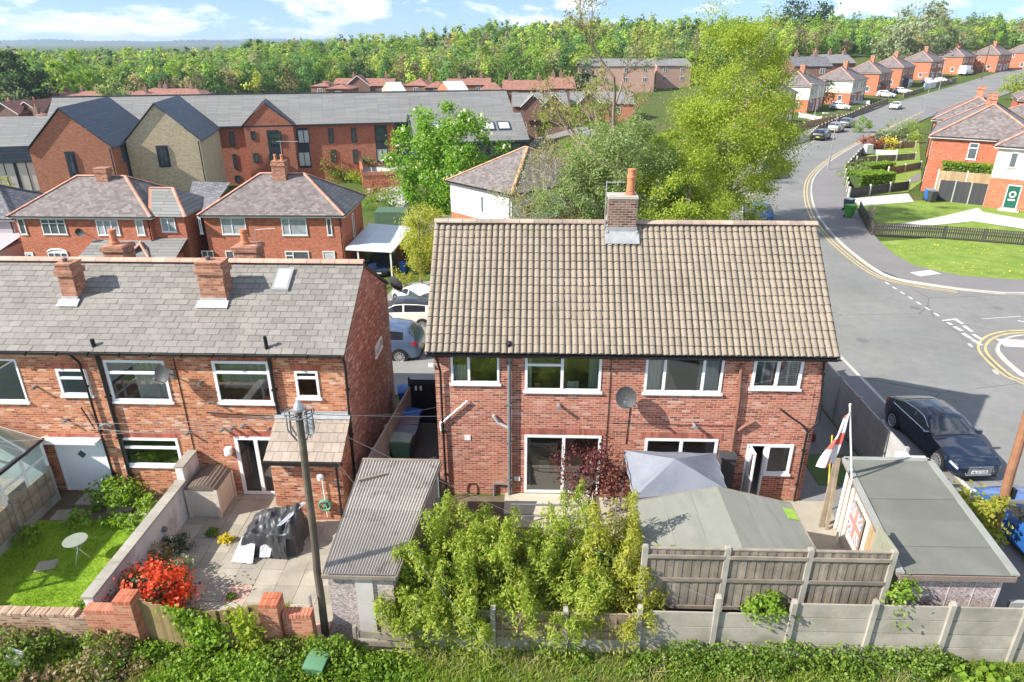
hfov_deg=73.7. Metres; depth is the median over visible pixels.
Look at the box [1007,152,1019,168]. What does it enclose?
window
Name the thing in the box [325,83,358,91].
red roof house
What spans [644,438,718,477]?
patio door
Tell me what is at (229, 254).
window
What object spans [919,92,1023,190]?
semi detached house
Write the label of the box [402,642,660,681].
undergrowth
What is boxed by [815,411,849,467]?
hanging flag
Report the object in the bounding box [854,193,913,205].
driveway
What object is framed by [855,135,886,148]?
shrub
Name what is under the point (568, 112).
bare tree
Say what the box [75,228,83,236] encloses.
satellite dish
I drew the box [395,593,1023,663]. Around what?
concrete fence
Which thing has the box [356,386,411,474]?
alley fence
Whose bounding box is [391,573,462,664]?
bamboo
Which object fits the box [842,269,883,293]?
road patch
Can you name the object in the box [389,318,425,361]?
parked car
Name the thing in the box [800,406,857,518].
side path
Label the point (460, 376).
window
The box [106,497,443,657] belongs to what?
yard
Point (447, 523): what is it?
shrub
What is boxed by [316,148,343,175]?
shrub
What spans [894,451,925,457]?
end panel
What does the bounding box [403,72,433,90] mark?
red roof house
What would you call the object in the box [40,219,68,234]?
window
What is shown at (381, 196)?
shrub
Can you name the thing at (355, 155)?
window
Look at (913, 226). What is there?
picket fence
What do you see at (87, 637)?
undergrowth
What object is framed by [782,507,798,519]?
turf scrap
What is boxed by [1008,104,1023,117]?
semi detached house
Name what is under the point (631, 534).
bamboo
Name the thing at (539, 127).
tree
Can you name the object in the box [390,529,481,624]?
bamboo
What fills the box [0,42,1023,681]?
ground
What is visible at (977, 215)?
garden path
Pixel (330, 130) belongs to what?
window
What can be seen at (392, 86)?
grey gable house
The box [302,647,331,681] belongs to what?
wheelie bin
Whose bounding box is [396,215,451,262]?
brick outbuilding
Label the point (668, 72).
flat block
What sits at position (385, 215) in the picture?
garden shed
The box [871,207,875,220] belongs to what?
timber post
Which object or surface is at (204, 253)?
window
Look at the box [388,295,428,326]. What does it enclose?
parked car
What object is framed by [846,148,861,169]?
panel fence
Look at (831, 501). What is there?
timber plank
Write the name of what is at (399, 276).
shrub
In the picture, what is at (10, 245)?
lean to
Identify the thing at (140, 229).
window
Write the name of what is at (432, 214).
hazel
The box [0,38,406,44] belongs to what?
hills
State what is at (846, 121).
parked car
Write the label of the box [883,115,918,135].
shrub
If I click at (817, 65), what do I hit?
grey terrace
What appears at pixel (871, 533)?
door
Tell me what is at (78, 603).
garden plant
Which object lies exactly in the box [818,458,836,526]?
timber plank
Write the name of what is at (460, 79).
red roof house
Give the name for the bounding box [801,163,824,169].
road patch
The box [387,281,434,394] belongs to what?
shared drive
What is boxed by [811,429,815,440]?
lantern
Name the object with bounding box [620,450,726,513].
gazebo
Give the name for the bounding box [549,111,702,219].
whitebeam
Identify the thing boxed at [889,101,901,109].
white car
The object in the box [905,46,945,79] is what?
semi detached house
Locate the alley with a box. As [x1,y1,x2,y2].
[394,400,442,504]
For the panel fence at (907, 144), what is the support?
on the garden lawn at (903, 176)
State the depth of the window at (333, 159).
100.32 m
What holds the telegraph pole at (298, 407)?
on the ground at (656, 110)
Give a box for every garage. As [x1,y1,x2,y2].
[321,458,441,639]
[833,456,1019,606]
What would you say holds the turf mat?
on the side path at (825, 429)
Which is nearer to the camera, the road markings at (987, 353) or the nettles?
the nettles
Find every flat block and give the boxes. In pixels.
[575,59,655,91]
[653,58,692,88]
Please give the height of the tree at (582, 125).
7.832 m
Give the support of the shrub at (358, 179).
on the ground at (656, 110)
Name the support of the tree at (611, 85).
on the ground at (656, 110)
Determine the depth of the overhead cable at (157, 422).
15.31 m
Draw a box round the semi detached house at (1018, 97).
[1011,90,1023,107]
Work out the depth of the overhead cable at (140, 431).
14.51 m
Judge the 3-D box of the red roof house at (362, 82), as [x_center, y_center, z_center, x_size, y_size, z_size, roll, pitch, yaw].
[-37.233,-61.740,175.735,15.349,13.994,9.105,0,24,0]
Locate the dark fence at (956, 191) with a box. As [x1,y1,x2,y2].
[935,178,988,204]
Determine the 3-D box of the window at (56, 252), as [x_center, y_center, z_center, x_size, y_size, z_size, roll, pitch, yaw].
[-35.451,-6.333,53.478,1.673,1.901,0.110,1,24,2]
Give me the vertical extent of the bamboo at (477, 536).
2.994 m
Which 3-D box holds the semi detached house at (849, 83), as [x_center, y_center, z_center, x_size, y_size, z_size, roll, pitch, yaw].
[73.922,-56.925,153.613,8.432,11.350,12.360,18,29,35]
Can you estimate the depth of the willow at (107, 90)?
156.34 m
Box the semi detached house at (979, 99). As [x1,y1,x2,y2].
[925,86,986,156]
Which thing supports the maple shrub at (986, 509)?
on the ground at (656, 110)
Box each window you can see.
[0,359,30,404]
[16,219,28,234]
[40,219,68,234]
[47,248,68,256]
[55,369,94,397]
[95,220,121,235]
[102,360,174,404]
[122,437,181,467]
[134,220,146,235]
[160,218,177,232]
[198,218,203,233]
[201,251,213,256]
[211,360,274,405]
[220,218,247,234]
[225,251,233,257]
[229,132,235,146]
[232,154,237,168]
[234,175,240,182]
[250,131,255,139]
[253,153,258,162]
[268,132,281,143]
[269,154,279,166]
[280,218,308,235]
[285,251,309,258]
[294,371,322,400]
[297,130,309,142]
[298,152,310,166]
[322,251,334,258]
[326,218,332,235]
[328,128,333,142]
[330,150,336,161]
[351,128,356,141]
[352,149,357,163]
[352,213,355,237]
[375,336,382,358]
[376,127,386,139]
[376,148,387,160]
[449,357,500,385]
[481,196,484,213]
[523,358,601,393]
[525,200,537,214]
[642,360,724,395]
[748,361,804,391]
[761,444,793,476]
[965,143,979,159]
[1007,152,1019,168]
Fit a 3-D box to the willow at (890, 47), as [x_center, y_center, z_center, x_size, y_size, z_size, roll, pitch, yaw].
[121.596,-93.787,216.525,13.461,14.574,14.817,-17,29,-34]
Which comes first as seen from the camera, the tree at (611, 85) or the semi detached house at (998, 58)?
the tree at (611, 85)
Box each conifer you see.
[0,44,36,101]
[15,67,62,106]
[198,75,238,93]
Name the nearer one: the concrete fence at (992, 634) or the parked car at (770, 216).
the concrete fence at (992, 634)
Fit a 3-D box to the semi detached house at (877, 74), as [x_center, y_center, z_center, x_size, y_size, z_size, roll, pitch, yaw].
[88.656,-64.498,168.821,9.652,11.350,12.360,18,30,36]
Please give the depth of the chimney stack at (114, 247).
22.79 m
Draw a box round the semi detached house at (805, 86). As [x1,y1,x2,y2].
[780,64,828,112]
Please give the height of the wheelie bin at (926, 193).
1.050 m
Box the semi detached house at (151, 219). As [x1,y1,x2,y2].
[5,167,208,257]
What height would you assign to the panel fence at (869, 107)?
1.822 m
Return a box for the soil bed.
[36,492,164,522]
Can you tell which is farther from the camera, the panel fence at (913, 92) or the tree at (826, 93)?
the panel fence at (913, 92)
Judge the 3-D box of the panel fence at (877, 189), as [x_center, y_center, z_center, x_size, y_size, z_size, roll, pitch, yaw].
[34.456,-14.261,63.901,8.278,1.044,0.130,-11,26,-23]
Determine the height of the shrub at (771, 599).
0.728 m
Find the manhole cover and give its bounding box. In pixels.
[856,338,867,341]
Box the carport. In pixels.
[345,223,409,275]
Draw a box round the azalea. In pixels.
[103,551,201,608]
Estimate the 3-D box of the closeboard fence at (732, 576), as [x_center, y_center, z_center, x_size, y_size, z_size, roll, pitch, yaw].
[5.753,5.785,16.175,5.640,3.034,1.070,1,24,2]
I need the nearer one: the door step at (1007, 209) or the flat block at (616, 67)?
the door step at (1007, 209)
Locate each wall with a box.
[0,605,88,643]
[80,450,199,605]
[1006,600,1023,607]
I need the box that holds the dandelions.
[900,241,1022,272]
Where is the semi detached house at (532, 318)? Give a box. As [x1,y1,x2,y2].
[424,168,841,501]
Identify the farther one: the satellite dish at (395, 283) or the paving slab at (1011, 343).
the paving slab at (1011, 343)
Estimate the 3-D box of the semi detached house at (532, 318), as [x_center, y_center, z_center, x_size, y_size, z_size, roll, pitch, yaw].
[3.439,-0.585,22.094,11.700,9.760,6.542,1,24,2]
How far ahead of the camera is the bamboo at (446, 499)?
16.70 m
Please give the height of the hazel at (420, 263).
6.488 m
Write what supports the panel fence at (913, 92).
on the ground at (656, 110)
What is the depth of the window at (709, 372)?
19.87 m
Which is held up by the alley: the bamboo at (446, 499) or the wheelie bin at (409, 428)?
the wheelie bin at (409, 428)
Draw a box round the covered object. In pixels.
[863,144,873,153]
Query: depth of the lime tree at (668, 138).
45.43 m
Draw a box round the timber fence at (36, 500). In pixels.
[0,466,60,555]
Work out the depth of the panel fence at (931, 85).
175.57 m
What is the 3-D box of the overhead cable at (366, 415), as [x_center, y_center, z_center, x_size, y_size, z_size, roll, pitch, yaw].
[-3.269,1.717,17.128,0.008,2.930,5.958,9,25,20]
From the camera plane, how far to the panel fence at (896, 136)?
97.91 m
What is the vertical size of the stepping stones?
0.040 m
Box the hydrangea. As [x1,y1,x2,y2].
[72,473,152,513]
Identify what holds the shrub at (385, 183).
on the ground at (656, 110)
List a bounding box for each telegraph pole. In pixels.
[283,400,328,636]
[981,47,989,78]
[992,411,1023,538]
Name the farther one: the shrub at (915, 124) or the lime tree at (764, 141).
the shrub at (915, 124)
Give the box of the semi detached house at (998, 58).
[973,41,1013,71]
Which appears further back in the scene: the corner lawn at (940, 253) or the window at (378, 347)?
the corner lawn at (940, 253)
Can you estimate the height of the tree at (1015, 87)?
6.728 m
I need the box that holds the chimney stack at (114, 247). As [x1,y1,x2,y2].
[99,228,135,256]
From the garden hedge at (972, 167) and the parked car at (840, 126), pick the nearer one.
the garden hedge at (972, 167)
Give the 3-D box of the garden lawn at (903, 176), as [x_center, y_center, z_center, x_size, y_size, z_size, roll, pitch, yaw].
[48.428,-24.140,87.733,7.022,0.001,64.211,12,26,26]
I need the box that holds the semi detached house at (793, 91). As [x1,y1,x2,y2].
[728,78,798,127]
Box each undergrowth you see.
[0,625,431,681]
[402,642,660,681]
[631,638,1023,681]
[950,658,1010,681]
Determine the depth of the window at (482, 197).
55.58 m
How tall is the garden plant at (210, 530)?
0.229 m
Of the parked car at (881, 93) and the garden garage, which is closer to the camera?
the garden garage
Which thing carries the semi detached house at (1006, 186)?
on the ground at (656, 110)
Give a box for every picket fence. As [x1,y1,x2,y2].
[858,202,872,233]
[871,222,946,238]
[943,225,1023,244]
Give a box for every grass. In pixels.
[0,638,1023,681]
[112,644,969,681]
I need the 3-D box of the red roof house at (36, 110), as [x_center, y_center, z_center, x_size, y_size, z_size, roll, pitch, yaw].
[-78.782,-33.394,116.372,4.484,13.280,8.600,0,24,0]
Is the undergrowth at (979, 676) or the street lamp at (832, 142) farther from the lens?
the street lamp at (832, 142)
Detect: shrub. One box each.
[0,174,14,186]
[129,489,160,517]
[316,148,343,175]
[324,164,357,182]
[344,169,360,182]
[353,173,361,183]
[358,153,376,166]
[360,184,395,201]
[361,187,398,209]
[362,178,394,193]
[373,181,414,206]
[389,266,416,286]
[423,497,460,550]
[739,589,800,628]
[836,158,873,175]
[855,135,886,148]
[872,130,889,141]
[875,570,927,629]
[876,124,905,137]
[878,136,900,149]
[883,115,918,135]
[902,117,929,131]
[907,132,926,142]
[953,479,1016,548]
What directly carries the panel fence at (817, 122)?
on the ground at (656, 110)
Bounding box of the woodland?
[0,6,1023,97]
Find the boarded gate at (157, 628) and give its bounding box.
[137,599,264,649]
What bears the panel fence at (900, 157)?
on the garden lawn at (903, 176)
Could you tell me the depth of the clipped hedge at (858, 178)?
66.08 m
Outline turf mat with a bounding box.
[806,454,853,485]
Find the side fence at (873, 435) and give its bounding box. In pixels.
[819,362,909,456]
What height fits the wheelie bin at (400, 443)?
1.050 m
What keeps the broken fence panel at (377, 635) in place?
on the ground at (656, 110)
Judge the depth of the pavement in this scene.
42.36 m
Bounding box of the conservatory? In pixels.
[0,427,49,511]
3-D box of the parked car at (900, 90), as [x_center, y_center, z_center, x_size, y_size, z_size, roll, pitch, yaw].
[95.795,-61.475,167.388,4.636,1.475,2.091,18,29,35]
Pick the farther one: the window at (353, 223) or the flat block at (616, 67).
the flat block at (616, 67)
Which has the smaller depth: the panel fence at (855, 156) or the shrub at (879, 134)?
the panel fence at (855, 156)
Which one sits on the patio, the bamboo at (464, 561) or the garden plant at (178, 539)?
the garden plant at (178, 539)
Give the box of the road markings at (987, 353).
[803,112,1023,383]
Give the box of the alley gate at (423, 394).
[408,376,436,422]
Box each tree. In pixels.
[0,81,26,101]
[40,48,94,92]
[379,93,517,214]
[482,114,638,219]
[529,0,665,177]
[535,109,551,143]
[560,97,625,155]
[563,62,597,90]
[575,76,624,91]
[635,127,715,219]
[637,135,752,219]
[659,0,821,220]
[775,0,840,27]
[824,79,838,100]
[850,114,875,132]
[996,71,1023,98]
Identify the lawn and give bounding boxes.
[0,520,138,645]
[853,129,921,195]
[855,200,1023,242]
[880,238,1023,279]
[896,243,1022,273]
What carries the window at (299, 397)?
in the terraced house at (87, 341)
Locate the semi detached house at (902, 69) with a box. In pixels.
[878,51,915,87]
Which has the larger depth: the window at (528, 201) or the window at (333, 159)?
the window at (333, 159)
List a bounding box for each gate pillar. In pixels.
[83,589,148,649]
[258,592,316,652]
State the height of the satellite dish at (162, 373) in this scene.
0.562 m
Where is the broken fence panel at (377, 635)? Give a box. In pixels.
[352,625,414,647]
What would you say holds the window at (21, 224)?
in the semi detached house at (151, 219)
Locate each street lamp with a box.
[811,83,819,114]
[822,112,837,169]
[924,72,932,110]
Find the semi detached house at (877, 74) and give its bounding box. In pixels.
[852,55,893,95]
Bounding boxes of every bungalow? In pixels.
[511,92,568,139]
[569,90,633,125]
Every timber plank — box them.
[358,472,387,480]
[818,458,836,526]
[825,458,840,529]
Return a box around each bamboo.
[371,569,443,663]
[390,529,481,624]
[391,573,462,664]
[401,553,491,658]
[414,485,485,575]
[426,500,519,608]
[448,574,537,672]
[468,509,543,598]
[483,503,569,608]
[486,574,580,656]
[495,554,614,675]
[536,477,608,606]
[570,564,670,675]
[574,487,644,615]
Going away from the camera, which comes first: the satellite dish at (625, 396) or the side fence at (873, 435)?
the satellite dish at (625, 396)
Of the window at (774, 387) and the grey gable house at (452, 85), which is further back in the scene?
the grey gable house at (452, 85)
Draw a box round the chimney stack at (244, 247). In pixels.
[231,227,274,257]
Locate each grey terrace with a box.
[782,50,832,76]
[809,48,855,70]
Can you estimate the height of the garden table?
0.700 m
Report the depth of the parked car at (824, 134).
98.68 m
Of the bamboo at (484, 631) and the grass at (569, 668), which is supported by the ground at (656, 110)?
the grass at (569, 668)
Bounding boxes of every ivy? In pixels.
[153,604,235,653]
[220,603,268,657]
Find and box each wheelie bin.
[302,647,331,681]
[389,432,412,458]
[394,424,418,454]
[397,384,407,400]
[397,415,419,443]
[399,261,406,273]
[402,407,422,433]
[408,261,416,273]
[842,198,855,209]
[843,204,856,216]
[923,188,934,199]
[925,190,938,201]
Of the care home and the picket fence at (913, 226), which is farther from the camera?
the care home
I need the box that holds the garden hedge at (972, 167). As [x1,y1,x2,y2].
[940,160,993,173]
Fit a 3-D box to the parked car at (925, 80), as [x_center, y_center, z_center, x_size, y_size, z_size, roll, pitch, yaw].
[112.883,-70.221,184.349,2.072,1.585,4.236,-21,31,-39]
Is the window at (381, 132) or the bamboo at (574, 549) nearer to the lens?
the bamboo at (574, 549)
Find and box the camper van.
[958,65,973,74]
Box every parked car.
[366,252,393,275]
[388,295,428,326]
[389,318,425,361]
[392,283,429,298]
[743,200,773,220]
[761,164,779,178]
[812,128,830,140]
[828,122,844,132]
[829,101,850,109]
[840,117,855,127]
[876,90,896,97]
[885,395,1000,477]
[891,87,912,92]
[920,78,938,83]
[934,77,951,82]
[970,486,1023,553]
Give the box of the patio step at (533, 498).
[504,493,592,528]
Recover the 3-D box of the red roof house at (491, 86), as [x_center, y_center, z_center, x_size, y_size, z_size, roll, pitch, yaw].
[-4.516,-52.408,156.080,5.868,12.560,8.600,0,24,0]
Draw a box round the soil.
[445,495,602,610]
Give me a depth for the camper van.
201.34 m
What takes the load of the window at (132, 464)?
in the terraced house at (87, 341)
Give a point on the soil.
(473, 503)
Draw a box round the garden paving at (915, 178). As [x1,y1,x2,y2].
[905,173,920,182]
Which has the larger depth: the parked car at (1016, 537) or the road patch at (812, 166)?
the road patch at (812, 166)
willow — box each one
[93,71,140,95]
[867,20,917,61]
[883,0,971,57]
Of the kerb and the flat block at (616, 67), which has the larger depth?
the flat block at (616, 67)
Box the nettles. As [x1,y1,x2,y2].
[132,632,428,681]
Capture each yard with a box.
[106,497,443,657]
[599,497,843,611]
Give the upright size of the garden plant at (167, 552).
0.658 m
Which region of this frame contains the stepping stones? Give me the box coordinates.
[34,492,156,572]
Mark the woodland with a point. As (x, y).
(532, 50)
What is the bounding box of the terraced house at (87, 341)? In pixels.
[0,256,395,519]
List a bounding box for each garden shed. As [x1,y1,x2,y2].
[374,207,410,224]
[634,486,815,612]
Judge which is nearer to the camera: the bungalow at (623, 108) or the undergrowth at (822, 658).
the undergrowth at (822, 658)
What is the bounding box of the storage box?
[184,464,236,517]
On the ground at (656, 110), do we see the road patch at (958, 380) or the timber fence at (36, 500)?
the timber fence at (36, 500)
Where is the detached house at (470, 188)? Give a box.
[444,146,598,222]
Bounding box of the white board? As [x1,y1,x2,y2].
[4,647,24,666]
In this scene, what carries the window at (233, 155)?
in the care home
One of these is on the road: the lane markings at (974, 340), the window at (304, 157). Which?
the lane markings at (974, 340)
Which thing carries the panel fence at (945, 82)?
on the ground at (656, 110)
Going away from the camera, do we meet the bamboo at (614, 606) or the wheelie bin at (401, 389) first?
the bamboo at (614, 606)
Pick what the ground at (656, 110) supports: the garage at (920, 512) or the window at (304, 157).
the garage at (920, 512)
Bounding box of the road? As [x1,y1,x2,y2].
[745,69,1023,488]
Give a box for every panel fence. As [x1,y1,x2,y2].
[779,134,810,144]
[798,112,821,119]
[802,114,841,128]
[818,112,853,128]
[844,167,849,196]
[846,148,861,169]
[849,179,910,196]
[854,97,888,115]
[855,100,869,103]
[855,152,916,163]
[860,124,909,154]
[873,141,916,148]
[884,134,918,141]
[888,161,922,172]
[903,86,924,96]
[924,81,936,89]
[936,78,956,86]
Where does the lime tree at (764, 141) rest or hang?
on the ground at (656, 110)
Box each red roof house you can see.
[0,97,30,116]
[21,97,51,115]
[32,104,47,115]
[36,85,75,106]
[68,84,113,95]
[126,84,153,94]
[148,82,163,91]
[148,82,212,94]
[311,81,336,91]
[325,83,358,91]
[334,72,397,91]
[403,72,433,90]
[424,81,440,90]
[446,74,465,84]
[466,72,491,89]
[480,82,501,89]
[502,73,547,102]
[547,70,575,107]
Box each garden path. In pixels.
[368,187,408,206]
[884,208,1023,228]
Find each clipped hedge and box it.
[844,169,896,187]
[859,160,895,170]
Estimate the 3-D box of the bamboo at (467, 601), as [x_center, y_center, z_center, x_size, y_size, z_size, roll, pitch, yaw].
[-1.446,6.178,15.992,2.167,2.263,1.862,1,24,2]
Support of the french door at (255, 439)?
in the terraced house at (87, 341)
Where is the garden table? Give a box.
[62,532,90,564]
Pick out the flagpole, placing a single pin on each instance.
(844, 508)
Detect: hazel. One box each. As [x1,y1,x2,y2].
[394,201,450,266]
[397,210,433,282]
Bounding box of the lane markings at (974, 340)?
[792,141,1023,373]
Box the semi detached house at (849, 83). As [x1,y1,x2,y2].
[818,61,868,104]
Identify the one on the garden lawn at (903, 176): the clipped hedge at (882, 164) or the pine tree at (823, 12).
the clipped hedge at (882, 164)
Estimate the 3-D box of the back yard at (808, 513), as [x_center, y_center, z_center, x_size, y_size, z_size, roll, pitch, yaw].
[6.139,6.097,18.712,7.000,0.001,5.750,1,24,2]
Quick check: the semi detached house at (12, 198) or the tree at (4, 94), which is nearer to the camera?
the semi detached house at (12, 198)
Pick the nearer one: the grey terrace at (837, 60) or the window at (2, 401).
the window at (2, 401)
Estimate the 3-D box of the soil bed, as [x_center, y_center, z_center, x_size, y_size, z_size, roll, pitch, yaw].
[-12.104,5.222,20.717,4.400,0.001,2.040,1,24,2]
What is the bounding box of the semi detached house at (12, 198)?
[0,184,43,241]
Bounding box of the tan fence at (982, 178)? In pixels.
[934,169,990,189]
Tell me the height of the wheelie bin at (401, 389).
1.050 m
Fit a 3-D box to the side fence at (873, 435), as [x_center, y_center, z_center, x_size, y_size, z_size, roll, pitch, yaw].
[12.098,2.465,24.710,0.100,1.874,8.100,1,24,2]
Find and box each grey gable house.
[382,82,405,90]
[437,81,467,89]
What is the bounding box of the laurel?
[584,529,623,572]
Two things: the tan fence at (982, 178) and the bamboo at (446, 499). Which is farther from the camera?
the tan fence at (982, 178)
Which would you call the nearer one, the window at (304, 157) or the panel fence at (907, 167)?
the panel fence at (907, 167)
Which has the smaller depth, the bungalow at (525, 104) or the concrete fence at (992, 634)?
the concrete fence at (992, 634)
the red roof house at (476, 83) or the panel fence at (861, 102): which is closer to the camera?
the panel fence at (861, 102)
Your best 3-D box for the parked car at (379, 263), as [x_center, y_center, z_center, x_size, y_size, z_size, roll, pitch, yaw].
[-10.804,-6.522,56.026,2.053,1.585,4.136,-2,24,-4]
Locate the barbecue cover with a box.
[718,450,738,488]
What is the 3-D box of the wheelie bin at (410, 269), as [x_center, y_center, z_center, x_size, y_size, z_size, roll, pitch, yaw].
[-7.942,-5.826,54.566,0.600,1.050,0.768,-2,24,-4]
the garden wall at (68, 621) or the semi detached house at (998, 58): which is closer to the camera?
the garden wall at (68, 621)
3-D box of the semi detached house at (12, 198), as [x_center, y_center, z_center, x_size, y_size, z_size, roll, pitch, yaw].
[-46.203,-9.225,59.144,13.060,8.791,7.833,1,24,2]
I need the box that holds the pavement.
[729,76,1023,606]
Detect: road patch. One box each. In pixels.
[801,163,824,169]
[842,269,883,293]
[933,348,982,404]
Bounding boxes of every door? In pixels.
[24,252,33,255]
[54,440,113,489]
[233,436,274,494]
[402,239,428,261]
[524,435,601,493]
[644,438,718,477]
[740,444,767,500]
[863,524,874,549]
[1002,185,1022,207]
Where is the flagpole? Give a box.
[833,403,852,547]
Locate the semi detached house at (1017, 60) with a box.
[1008,44,1023,68]
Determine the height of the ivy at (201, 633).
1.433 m
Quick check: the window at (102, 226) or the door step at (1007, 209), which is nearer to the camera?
the window at (102, 226)
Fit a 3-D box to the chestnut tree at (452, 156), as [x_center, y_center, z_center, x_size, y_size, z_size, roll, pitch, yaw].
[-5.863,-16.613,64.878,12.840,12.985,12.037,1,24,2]
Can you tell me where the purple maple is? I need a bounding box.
[549,434,631,511]
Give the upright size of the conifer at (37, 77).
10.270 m
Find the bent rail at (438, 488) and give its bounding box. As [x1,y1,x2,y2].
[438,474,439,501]
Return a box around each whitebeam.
[527,153,639,218]
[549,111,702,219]
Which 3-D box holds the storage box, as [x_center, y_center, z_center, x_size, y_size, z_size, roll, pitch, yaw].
[-9.154,4.538,20.748,0.982,1.173,1.145,1,24,2]
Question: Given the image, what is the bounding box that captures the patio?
[140,488,340,639]
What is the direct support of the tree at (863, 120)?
on the ground at (656, 110)
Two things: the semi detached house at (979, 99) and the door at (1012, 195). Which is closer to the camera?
the door at (1012, 195)
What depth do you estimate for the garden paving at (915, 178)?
71.25 m
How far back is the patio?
18.56 m
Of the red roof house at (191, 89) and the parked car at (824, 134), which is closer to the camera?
the parked car at (824, 134)
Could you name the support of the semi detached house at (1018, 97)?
on the ground at (656, 110)
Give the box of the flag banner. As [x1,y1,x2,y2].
[847,499,864,549]
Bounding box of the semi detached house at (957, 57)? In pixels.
[937,42,977,74]
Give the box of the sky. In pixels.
[0,0,1023,41]
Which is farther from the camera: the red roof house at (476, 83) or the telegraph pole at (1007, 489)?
the red roof house at (476, 83)
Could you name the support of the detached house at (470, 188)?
on the ground at (656, 110)
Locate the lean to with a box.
[0,233,24,255]
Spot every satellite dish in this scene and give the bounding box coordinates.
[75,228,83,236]
[152,365,174,383]
[385,276,402,290]
[616,386,636,408]
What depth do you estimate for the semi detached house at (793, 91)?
116.29 m
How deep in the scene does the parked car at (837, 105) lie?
141.13 m
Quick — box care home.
[0,89,529,193]
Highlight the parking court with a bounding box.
[528,125,600,146]
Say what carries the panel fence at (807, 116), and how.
on the ground at (656, 110)
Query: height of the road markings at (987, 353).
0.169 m
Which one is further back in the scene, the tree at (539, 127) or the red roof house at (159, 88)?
the red roof house at (159, 88)
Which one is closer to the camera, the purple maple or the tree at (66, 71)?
the purple maple
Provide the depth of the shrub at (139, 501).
20.45 m
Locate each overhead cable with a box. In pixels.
[2,416,277,441]
[8,414,289,423]
[57,416,288,433]
[100,414,294,431]
[301,416,517,679]
[302,370,811,416]
[303,415,924,681]
[313,407,434,415]
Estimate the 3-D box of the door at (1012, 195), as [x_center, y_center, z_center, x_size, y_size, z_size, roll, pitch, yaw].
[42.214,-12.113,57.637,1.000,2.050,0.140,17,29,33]
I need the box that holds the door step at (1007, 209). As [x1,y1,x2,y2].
[997,207,1018,212]
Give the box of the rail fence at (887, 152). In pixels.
[870,149,897,154]
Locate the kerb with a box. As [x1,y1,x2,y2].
[741,118,1023,492]
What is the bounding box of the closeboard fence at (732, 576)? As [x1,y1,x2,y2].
[637,523,898,611]
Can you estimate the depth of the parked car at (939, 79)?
185.47 m
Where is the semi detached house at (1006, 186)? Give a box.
[983,127,1023,210]
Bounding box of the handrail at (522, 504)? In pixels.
[511,503,594,527]
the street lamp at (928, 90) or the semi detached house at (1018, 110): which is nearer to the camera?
the semi detached house at (1018, 110)
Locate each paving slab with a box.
[910,270,940,275]
[996,339,1023,346]
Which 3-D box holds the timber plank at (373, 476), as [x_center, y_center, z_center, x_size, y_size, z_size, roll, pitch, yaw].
[-3.771,3.669,18.482,0.800,0.040,0.070,-10,26,-22]
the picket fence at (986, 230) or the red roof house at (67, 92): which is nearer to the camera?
the picket fence at (986, 230)
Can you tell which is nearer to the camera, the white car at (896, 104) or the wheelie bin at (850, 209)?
the wheelie bin at (850, 209)
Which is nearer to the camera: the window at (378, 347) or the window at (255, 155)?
the window at (378, 347)
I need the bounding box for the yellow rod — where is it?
[828,435,832,480]
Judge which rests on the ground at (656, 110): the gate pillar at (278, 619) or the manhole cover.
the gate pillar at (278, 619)
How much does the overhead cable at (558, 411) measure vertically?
1.625 m
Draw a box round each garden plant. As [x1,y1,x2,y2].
[9,522,43,544]
[59,506,96,532]
[62,599,84,609]
[98,510,129,528]
[117,511,145,535]
[148,540,176,564]
[162,549,197,570]
[163,532,195,554]
[184,602,206,611]
[204,525,219,537]
[218,532,236,544]
[225,591,236,599]
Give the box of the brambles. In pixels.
[0,623,150,681]
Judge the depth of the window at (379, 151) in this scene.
101.63 m
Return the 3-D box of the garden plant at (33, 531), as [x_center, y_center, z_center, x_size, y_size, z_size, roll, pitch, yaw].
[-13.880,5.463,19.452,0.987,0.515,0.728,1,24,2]
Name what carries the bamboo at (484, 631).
on the soil
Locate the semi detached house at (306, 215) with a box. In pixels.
[190,141,366,258]
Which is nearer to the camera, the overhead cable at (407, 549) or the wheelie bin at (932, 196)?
the overhead cable at (407, 549)
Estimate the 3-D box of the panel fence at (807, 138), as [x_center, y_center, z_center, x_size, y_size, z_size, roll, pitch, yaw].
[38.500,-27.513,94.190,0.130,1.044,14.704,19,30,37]
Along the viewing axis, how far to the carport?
55.19 m
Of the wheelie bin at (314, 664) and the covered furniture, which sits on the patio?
the covered furniture
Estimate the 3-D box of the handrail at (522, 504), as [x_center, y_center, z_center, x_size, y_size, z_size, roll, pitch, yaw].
[1.180,5.119,19.892,2.452,0.874,0.060,1,24,2]
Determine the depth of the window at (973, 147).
62.40 m
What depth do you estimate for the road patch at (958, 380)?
29.02 m
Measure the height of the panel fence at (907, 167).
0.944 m
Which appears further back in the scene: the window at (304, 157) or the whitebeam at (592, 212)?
the window at (304, 157)
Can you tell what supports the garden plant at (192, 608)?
on the patio
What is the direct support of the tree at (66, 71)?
on the ground at (656, 110)
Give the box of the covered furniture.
[231,501,309,563]
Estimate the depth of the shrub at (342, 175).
99.71 m
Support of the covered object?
on the garden lawn at (903, 176)

